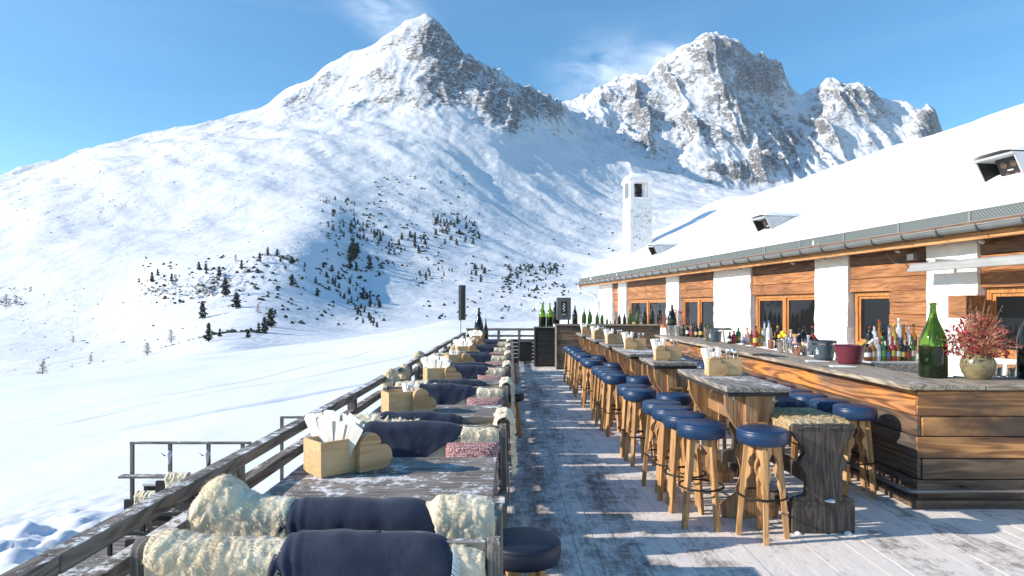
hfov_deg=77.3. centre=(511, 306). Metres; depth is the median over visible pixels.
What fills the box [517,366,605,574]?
packed snow
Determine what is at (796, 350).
mixing cup
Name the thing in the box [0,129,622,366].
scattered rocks
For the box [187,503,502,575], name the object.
wooden bench
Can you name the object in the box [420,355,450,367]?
napkins
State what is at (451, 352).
napkins
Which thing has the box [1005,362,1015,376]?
drinking glass
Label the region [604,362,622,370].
bar stool
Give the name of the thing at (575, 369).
bar stool
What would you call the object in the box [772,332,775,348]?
liquor bottle
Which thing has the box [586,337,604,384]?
table
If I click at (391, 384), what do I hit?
wooden bench
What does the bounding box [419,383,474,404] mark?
fleece blanket
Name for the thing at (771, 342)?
mixing cup
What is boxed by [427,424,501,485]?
sheepskin
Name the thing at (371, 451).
table caddy
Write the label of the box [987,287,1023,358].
window
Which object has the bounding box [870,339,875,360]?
liquor bottle
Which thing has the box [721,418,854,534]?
bench
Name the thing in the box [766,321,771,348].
liquor bottle
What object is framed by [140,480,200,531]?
wooden bench
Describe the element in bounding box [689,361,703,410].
bar stool
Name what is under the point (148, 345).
larch tree
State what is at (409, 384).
napkins
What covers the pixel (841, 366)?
napkin
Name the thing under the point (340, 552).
fleece blanket
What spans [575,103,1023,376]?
mountain hut
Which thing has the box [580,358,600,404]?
bar stool
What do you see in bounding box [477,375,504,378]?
cushion
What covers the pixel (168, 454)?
skull ornament
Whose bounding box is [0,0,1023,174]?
sky
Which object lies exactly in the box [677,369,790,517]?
table
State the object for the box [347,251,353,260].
pine tree
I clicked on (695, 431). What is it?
bar stool
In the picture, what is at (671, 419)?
bar stool
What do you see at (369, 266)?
pine tree
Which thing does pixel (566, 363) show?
bar stool
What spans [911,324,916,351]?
liquor bottle
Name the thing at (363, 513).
fleece blanket
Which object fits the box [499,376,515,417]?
sheepskin
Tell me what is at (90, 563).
terrace
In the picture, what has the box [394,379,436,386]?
sheepskin
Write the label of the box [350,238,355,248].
pine tree
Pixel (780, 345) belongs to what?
mixing cup
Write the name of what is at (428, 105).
mountains
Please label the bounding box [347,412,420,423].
sheepskin
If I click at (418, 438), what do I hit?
fleece blanket
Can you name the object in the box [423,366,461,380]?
table caddy
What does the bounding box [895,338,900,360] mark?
liquor bottle
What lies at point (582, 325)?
napkins
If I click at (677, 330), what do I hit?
ice bucket
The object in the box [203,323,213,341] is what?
pine tree
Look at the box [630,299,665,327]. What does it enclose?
window
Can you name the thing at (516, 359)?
stool
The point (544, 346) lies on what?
wooden cabinet
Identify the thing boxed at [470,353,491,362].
fleece blanket
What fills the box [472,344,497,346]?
fleece blanket
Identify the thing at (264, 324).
pine tree
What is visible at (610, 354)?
table
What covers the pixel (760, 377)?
bar stool
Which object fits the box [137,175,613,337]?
shrubs
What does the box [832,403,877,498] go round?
bar stool
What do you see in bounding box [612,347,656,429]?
table
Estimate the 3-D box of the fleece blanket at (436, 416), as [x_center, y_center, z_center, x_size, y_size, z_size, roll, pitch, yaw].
[-0.670,0.893,4.585,0.621,0.290,0.154,0,0,0]
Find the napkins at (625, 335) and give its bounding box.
[622,332,633,344]
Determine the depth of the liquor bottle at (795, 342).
8.71 m
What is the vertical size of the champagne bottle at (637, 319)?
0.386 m
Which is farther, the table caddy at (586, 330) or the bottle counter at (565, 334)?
the bottle counter at (565, 334)
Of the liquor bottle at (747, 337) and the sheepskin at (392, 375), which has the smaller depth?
the sheepskin at (392, 375)
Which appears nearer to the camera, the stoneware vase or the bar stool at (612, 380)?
the stoneware vase
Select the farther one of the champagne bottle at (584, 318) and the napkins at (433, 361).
the champagne bottle at (584, 318)
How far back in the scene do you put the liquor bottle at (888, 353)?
7.88 m
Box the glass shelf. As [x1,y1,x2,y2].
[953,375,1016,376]
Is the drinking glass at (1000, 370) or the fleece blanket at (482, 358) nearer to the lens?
the drinking glass at (1000, 370)
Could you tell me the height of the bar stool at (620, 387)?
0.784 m
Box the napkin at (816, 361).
[805,360,829,361]
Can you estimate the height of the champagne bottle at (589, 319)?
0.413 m
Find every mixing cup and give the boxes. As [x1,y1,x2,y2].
[768,336,774,348]
[776,339,783,351]
[784,341,789,352]
[793,346,800,354]
[801,345,806,354]
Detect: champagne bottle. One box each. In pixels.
[474,308,483,334]
[483,319,487,338]
[539,303,545,326]
[546,303,552,326]
[552,301,557,323]
[572,306,577,323]
[582,308,585,323]
[587,308,591,323]
[595,312,598,323]
[600,314,603,323]
[628,309,631,323]
[635,309,639,323]
[642,307,646,323]
[649,306,654,323]
[657,305,662,323]
[667,305,676,324]
[863,339,874,351]
[918,303,947,377]
[1016,321,1023,377]
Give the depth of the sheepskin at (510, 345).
12.69 m
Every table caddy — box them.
[303,432,391,477]
[381,388,436,411]
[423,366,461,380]
[444,353,474,362]
[455,345,479,351]
[470,335,483,338]
[472,339,484,344]
[581,326,590,333]
[591,330,604,338]
[605,333,623,343]
[624,337,645,348]
[653,345,681,360]
[704,356,741,375]
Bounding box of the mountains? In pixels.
[0,13,942,377]
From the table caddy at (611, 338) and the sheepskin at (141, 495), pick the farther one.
the table caddy at (611, 338)
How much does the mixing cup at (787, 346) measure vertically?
0.150 m
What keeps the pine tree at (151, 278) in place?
on the mountains
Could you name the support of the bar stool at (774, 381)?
on the deck
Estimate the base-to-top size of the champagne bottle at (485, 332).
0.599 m
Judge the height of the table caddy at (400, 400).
0.207 m
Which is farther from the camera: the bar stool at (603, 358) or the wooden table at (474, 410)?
the bar stool at (603, 358)
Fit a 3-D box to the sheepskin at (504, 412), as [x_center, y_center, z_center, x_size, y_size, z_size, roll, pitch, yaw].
[-0.053,0.969,4.621,0.200,0.478,0.373,0,0,0]
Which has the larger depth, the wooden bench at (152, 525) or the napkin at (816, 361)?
the wooden bench at (152, 525)
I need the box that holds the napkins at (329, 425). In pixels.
[304,410,364,455]
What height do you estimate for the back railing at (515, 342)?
1.200 m
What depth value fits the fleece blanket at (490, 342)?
14.47 m
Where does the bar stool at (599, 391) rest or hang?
on the deck
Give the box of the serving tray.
[752,353,788,356]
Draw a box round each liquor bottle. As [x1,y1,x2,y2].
[681,324,684,335]
[686,322,689,336]
[690,323,693,336]
[694,324,698,336]
[699,322,702,337]
[727,332,731,343]
[731,331,736,343]
[736,328,740,342]
[740,333,744,344]
[744,328,749,344]
[750,330,752,344]
[753,326,758,346]
[759,328,762,346]
[762,321,765,346]
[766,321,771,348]
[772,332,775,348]
[775,326,779,347]
[788,329,793,349]
[792,335,798,352]
[796,328,802,352]
[801,326,806,344]
[807,335,811,354]
[810,326,813,354]
[864,341,870,360]
[866,326,872,346]
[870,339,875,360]
[871,324,877,344]
[874,337,880,360]
[877,320,882,344]
[881,336,885,360]
[882,326,887,345]
[886,340,890,360]
[887,326,891,344]
[889,336,895,360]
[891,324,896,344]
[895,318,901,344]
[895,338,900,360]
[899,340,905,360]
[902,324,906,345]
[905,341,910,360]
[907,326,911,345]
[909,336,915,360]
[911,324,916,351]
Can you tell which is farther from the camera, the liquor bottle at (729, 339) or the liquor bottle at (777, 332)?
the liquor bottle at (729, 339)
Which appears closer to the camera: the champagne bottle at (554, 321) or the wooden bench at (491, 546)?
the wooden bench at (491, 546)
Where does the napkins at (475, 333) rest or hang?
in the table caddy at (480, 337)
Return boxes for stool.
[503,527,560,575]
[509,391,523,437]
[510,357,518,383]
[563,346,578,381]
[565,348,581,385]
[569,350,585,389]
[572,352,590,394]
[574,354,592,397]
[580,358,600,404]
[582,360,603,409]
[591,355,607,392]
[591,366,615,420]
[595,368,619,426]
[598,371,624,431]
[602,373,629,436]
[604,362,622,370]
[617,384,648,458]
[623,388,656,466]
[626,375,652,440]
[641,399,680,491]
[651,404,692,501]
[656,392,691,474]
[663,410,707,514]
[677,418,725,531]
[682,381,693,407]
[684,359,703,392]
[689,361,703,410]
[694,364,703,410]
[717,413,728,451]
[735,424,789,544]
[748,375,765,378]
[762,379,777,383]
[767,384,796,452]
[789,388,812,459]
[790,392,827,458]
[809,398,850,483]
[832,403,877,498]
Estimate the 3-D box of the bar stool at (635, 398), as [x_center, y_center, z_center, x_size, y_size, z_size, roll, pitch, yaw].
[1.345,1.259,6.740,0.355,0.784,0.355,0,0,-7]
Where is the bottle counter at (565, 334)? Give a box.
[554,324,662,369]
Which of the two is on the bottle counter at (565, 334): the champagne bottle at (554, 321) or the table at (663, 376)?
the champagne bottle at (554, 321)
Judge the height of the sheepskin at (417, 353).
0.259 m
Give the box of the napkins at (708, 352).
[700,347,721,367]
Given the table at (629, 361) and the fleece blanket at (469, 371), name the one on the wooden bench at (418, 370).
the fleece blanket at (469, 371)
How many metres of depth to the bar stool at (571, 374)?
12.72 m
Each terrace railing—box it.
[118,441,250,519]
[280,416,301,480]
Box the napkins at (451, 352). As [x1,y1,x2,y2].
[449,350,458,354]
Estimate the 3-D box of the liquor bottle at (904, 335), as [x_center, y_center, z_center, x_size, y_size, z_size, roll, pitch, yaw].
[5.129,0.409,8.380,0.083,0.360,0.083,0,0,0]
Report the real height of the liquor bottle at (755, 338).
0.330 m
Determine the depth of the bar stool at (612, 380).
8.12 m
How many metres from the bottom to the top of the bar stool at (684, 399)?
0.784 m
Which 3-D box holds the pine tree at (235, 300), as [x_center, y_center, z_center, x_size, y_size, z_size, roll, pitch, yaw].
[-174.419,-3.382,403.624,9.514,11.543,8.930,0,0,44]
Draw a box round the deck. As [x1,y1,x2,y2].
[498,361,1023,575]
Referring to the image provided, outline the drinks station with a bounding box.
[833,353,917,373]
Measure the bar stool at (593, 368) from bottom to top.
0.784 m
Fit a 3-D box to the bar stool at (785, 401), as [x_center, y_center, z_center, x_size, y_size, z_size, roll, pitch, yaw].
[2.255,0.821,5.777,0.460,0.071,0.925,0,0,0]
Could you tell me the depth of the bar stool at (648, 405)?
5.87 m
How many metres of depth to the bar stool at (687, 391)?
8.85 m
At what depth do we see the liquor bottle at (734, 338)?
10.91 m
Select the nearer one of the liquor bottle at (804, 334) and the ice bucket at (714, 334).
the liquor bottle at (804, 334)
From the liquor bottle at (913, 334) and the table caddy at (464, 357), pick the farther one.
the table caddy at (464, 357)
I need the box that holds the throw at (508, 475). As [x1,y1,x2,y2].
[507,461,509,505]
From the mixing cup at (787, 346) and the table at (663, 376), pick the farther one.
the mixing cup at (787, 346)
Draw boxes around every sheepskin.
[134,490,156,503]
[142,526,486,575]
[164,471,190,487]
[187,472,497,539]
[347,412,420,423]
[381,368,399,388]
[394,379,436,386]
[399,364,410,381]
[412,350,423,365]
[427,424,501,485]
[454,386,504,404]
[485,367,505,376]
[489,355,506,361]
[493,347,507,352]
[493,407,517,474]
[497,342,507,345]
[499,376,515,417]
[502,360,514,387]
[504,350,514,376]
[505,343,513,352]
[768,407,849,430]
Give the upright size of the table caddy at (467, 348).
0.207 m
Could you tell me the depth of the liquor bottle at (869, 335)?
8.36 m
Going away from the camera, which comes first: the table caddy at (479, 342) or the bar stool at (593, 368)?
the bar stool at (593, 368)
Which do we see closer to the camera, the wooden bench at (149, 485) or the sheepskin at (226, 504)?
the sheepskin at (226, 504)
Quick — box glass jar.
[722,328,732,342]
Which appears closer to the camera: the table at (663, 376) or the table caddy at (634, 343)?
the table at (663, 376)
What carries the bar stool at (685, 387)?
on the deck
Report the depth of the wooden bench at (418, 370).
8.35 m
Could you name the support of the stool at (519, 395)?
on the deck
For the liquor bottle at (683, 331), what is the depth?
13.57 m
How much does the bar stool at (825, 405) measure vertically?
0.784 m
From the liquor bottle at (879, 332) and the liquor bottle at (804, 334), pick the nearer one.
the liquor bottle at (879, 332)
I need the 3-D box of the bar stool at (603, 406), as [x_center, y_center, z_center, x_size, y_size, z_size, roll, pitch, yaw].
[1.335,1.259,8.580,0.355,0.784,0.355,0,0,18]
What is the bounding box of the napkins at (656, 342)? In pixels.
[650,338,665,355]
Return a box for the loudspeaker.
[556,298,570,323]
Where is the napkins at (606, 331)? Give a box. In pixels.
[603,329,613,338]
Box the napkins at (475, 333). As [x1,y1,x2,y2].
[468,330,482,335]
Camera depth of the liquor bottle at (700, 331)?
12.88 m
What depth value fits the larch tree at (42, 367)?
110.39 m
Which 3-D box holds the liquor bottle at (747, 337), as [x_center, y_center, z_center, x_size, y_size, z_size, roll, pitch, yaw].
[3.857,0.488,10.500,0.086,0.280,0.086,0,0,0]
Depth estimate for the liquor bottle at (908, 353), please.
7.89 m
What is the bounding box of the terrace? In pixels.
[58,516,175,575]
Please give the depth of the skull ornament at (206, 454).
8.95 m
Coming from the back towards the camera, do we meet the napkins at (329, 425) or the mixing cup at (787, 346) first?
the mixing cup at (787, 346)
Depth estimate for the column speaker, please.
18.60 m
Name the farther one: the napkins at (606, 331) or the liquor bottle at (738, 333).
the liquor bottle at (738, 333)
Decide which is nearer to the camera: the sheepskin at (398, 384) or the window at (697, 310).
the sheepskin at (398, 384)
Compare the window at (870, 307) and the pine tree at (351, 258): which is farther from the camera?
the pine tree at (351, 258)
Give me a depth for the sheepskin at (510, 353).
10.66 m
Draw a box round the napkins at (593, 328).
[590,326,598,331]
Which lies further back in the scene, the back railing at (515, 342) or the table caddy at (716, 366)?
the back railing at (515, 342)
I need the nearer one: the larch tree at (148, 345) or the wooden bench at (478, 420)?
the wooden bench at (478, 420)
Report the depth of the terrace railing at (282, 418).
9.38 m
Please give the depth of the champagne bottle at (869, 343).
7.06 m
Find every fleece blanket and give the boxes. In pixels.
[267,529,459,575]
[277,496,441,536]
[362,420,461,456]
[378,411,461,424]
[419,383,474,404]
[428,379,485,386]
[450,362,491,366]
[450,365,488,378]
[461,351,490,354]
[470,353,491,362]
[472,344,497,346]
[476,345,492,352]
[483,340,498,344]
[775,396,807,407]
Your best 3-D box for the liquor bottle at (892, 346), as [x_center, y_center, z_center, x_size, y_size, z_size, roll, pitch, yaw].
[4.706,0.519,7.920,0.083,0.300,0.083,0,0,0]
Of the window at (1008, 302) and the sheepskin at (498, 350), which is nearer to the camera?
the window at (1008, 302)
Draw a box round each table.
[263,457,496,500]
[370,405,501,415]
[414,379,500,382]
[576,333,593,381]
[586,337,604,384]
[599,342,623,408]
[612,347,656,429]
[639,357,697,453]
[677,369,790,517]
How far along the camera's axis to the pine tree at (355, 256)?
728.76 m
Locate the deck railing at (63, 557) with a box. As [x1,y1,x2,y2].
[0,332,465,575]
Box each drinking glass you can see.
[992,362,997,376]
[997,362,1002,376]
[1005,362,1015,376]
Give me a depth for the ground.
28.03 m
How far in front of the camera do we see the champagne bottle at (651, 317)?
16.95 m
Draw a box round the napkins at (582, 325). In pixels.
[580,323,587,331]
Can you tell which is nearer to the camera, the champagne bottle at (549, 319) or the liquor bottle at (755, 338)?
the liquor bottle at (755, 338)
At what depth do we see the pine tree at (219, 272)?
532.57 m
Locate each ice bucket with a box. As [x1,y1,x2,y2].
[666,325,677,335]
[673,326,681,335]
[707,328,721,341]
[810,340,836,359]
[833,344,866,363]
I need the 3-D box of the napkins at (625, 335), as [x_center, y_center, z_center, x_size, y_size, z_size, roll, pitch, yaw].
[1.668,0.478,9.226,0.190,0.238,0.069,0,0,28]
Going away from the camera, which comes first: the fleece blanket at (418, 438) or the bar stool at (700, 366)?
the fleece blanket at (418, 438)
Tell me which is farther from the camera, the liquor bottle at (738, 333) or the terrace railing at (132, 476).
the liquor bottle at (738, 333)
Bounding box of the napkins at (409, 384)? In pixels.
[402,382,419,391]
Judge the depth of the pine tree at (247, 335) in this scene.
259.09 m
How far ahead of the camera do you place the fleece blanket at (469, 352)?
10.72 m
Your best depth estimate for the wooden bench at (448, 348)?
12.44 m
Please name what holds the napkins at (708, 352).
in the table caddy at (716, 366)
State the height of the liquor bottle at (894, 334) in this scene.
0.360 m
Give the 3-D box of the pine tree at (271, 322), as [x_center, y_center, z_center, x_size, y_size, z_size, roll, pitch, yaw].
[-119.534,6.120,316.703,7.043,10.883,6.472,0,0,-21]
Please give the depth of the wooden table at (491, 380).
7.81 m
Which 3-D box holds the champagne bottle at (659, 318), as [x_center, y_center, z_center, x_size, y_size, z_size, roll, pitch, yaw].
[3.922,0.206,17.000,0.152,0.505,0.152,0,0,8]
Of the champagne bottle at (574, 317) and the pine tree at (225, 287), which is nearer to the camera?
the champagne bottle at (574, 317)
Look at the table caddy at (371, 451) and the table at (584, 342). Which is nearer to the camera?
the table caddy at (371, 451)
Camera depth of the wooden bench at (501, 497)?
4.22 m
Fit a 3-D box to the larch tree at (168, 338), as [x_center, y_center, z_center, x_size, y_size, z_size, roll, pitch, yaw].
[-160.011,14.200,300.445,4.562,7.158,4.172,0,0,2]
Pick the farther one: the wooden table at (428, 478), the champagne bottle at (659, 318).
the champagne bottle at (659, 318)
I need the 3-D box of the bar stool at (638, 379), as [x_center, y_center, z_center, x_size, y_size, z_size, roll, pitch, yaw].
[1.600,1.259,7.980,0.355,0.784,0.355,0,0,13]
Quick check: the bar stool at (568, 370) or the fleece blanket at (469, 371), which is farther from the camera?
the bar stool at (568, 370)
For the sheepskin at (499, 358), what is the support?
on the wooden bench at (508, 357)
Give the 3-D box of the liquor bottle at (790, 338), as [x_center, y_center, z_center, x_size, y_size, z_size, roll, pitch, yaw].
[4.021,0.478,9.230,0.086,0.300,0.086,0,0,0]
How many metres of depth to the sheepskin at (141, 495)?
7.94 m
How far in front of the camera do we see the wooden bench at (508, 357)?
10.37 m
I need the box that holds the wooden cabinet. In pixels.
[534,326,554,366]
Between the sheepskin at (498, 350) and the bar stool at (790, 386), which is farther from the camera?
the sheepskin at (498, 350)
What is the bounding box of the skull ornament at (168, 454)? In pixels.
[161,450,172,464]
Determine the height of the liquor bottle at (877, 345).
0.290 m
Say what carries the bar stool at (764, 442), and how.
on the deck
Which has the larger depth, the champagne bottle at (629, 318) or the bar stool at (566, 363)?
the champagne bottle at (629, 318)
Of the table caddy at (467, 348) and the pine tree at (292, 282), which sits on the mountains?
the pine tree at (292, 282)
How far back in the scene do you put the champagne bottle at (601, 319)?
16.97 m
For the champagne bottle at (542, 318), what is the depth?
17.77 m
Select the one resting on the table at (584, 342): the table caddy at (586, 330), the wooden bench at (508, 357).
the table caddy at (586, 330)
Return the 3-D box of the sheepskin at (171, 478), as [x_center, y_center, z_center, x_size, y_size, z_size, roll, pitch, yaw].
[-4.173,2.175,8.001,0.284,0.224,0.178,0,0,0]
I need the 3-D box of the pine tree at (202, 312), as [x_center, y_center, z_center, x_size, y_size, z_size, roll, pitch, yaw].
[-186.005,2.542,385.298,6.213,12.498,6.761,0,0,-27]
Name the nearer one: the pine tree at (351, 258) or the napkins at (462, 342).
the napkins at (462, 342)
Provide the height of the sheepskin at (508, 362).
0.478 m
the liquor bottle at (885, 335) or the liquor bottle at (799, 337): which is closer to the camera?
the liquor bottle at (885, 335)
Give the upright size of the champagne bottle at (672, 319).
0.579 m
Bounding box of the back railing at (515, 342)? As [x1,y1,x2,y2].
[466,328,533,360]
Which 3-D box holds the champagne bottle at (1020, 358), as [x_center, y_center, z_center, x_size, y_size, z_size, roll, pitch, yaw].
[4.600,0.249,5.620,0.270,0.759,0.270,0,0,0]
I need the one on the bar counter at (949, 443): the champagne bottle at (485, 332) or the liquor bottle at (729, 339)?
the liquor bottle at (729, 339)
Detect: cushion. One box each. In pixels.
[445,441,499,494]
[467,397,502,406]
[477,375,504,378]
[485,361,502,363]
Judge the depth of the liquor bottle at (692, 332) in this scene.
13.22 m
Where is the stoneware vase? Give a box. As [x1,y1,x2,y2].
[959,352,996,379]
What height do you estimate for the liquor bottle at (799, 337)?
0.330 m
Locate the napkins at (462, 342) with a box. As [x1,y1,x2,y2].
[453,338,472,345]
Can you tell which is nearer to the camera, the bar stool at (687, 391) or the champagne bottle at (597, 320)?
the bar stool at (687, 391)
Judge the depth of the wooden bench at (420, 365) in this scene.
8.69 m
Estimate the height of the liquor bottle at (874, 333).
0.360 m
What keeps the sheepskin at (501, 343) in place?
on the wooden bench
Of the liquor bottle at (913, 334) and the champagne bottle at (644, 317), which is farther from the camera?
the champagne bottle at (644, 317)
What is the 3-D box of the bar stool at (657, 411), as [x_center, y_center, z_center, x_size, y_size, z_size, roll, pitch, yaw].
[1.390,1.259,5.550,0.355,0.784,0.355,0,0,9]
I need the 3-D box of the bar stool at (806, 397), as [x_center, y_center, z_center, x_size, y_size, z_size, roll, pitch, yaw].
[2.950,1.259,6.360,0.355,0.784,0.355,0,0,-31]
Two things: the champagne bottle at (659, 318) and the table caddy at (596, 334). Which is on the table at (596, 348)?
the table caddy at (596, 334)
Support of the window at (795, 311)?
in the mountain hut
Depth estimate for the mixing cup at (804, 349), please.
8.19 m
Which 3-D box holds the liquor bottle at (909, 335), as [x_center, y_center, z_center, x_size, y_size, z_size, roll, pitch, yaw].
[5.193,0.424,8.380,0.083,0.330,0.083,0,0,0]
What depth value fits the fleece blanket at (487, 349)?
12.41 m
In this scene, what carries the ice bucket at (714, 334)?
on the bar counter at (949, 443)
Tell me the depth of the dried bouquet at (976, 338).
5.52 m
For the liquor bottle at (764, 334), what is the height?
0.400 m
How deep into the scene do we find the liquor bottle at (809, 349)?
8.26 m
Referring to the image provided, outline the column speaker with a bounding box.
[458,285,465,337]
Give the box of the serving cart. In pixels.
[519,340,532,362]
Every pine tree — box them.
[150,272,154,281]
[198,301,207,318]
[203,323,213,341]
[216,266,222,276]
[218,277,230,296]
[228,292,240,307]
[245,330,250,337]
[258,316,268,331]
[266,308,277,326]
[289,274,296,285]
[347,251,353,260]
[349,247,357,258]
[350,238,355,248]
[364,257,373,269]
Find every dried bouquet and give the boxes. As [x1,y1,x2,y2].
[658,308,689,326]
[941,299,1023,358]
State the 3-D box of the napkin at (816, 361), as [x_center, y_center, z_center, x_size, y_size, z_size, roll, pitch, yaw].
[3.484,0.624,7.328,0.240,0.012,0.161,0,0,7]
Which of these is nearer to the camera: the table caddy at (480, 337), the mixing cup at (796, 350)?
the mixing cup at (796, 350)
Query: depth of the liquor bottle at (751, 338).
10.50 m
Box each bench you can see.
[107,499,169,555]
[130,536,501,575]
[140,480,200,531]
[142,474,191,490]
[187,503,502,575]
[383,386,507,483]
[389,382,508,462]
[414,366,508,379]
[418,364,508,375]
[447,347,509,352]
[459,423,506,528]
[461,416,506,424]
[494,355,509,390]
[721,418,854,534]
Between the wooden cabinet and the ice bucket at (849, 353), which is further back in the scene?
the wooden cabinet
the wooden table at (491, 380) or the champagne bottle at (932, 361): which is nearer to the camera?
the champagne bottle at (932, 361)
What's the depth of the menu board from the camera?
11.63 m
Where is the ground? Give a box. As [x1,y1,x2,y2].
[0,301,596,574]
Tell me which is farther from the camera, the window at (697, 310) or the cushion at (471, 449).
the window at (697, 310)
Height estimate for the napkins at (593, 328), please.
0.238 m
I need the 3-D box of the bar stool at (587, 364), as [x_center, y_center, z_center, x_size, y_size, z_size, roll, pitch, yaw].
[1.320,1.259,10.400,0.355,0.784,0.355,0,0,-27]
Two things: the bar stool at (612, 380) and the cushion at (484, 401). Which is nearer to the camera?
the cushion at (484, 401)
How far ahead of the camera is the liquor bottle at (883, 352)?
7.88 m
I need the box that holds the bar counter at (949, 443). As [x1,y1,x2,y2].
[655,335,1023,508]
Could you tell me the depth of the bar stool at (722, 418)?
7.29 m
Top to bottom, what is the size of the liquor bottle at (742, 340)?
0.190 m
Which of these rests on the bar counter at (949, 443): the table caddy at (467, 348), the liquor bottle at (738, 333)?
the liquor bottle at (738, 333)
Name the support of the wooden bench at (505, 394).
on the deck
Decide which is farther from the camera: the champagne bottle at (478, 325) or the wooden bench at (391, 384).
the champagne bottle at (478, 325)
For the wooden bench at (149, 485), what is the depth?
9.20 m
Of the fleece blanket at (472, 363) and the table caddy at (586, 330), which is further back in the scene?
the table caddy at (586, 330)
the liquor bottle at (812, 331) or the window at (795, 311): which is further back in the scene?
the window at (795, 311)
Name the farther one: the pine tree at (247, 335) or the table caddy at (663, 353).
the pine tree at (247, 335)
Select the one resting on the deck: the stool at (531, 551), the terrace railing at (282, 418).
the stool at (531, 551)
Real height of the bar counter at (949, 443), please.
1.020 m
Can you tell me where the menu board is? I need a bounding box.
[704,328,708,340]
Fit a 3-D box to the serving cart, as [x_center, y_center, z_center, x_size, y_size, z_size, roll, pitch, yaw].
[0.400,1.325,18.850,0.400,0.650,0.540,0,0,0]
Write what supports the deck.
on the deck frame
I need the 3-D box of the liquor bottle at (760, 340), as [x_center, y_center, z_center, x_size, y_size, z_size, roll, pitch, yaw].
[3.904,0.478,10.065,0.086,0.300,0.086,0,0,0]
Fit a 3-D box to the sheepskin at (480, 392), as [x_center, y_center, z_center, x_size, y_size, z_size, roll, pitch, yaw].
[-0.586,0.986,6.314,1.059,0.403,0.187,0,0,0]
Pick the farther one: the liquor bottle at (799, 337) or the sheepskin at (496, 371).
the liquor bottle at (799, 337)
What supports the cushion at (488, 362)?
on the wooden bench at (508, 357)
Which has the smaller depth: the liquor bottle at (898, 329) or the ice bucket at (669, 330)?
the liquor bottle at (898, 329)
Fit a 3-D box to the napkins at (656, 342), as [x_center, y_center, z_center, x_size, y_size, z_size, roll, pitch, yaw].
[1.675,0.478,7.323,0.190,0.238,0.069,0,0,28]
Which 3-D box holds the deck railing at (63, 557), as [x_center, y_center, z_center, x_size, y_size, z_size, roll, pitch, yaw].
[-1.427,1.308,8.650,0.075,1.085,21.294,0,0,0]
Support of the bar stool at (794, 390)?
on the deck
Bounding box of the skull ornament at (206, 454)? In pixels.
[199,450,209,464]
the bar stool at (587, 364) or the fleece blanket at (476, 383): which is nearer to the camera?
the fleece blanket at (476, 383)
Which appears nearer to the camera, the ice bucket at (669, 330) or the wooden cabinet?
the ice bucket at (669, 330)
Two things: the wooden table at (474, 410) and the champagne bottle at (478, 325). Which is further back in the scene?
the champagne bottle at (478, 325)
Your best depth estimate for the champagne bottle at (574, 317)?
16.95 m
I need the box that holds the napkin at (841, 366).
[829,365,856,367]
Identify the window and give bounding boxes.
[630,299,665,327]
[683,297,713,327]
[756,294,814,337]
[855,291,898,344]
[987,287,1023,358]
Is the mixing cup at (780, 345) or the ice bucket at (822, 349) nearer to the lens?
the ice bucket at (822, 349)
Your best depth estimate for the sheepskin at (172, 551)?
2.10 m
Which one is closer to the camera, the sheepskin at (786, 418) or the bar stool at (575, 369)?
the sheepskin at (786, 418)
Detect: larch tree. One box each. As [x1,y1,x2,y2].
[36,361,46,374]
[142,343,150,355]
[167,330,175,342]

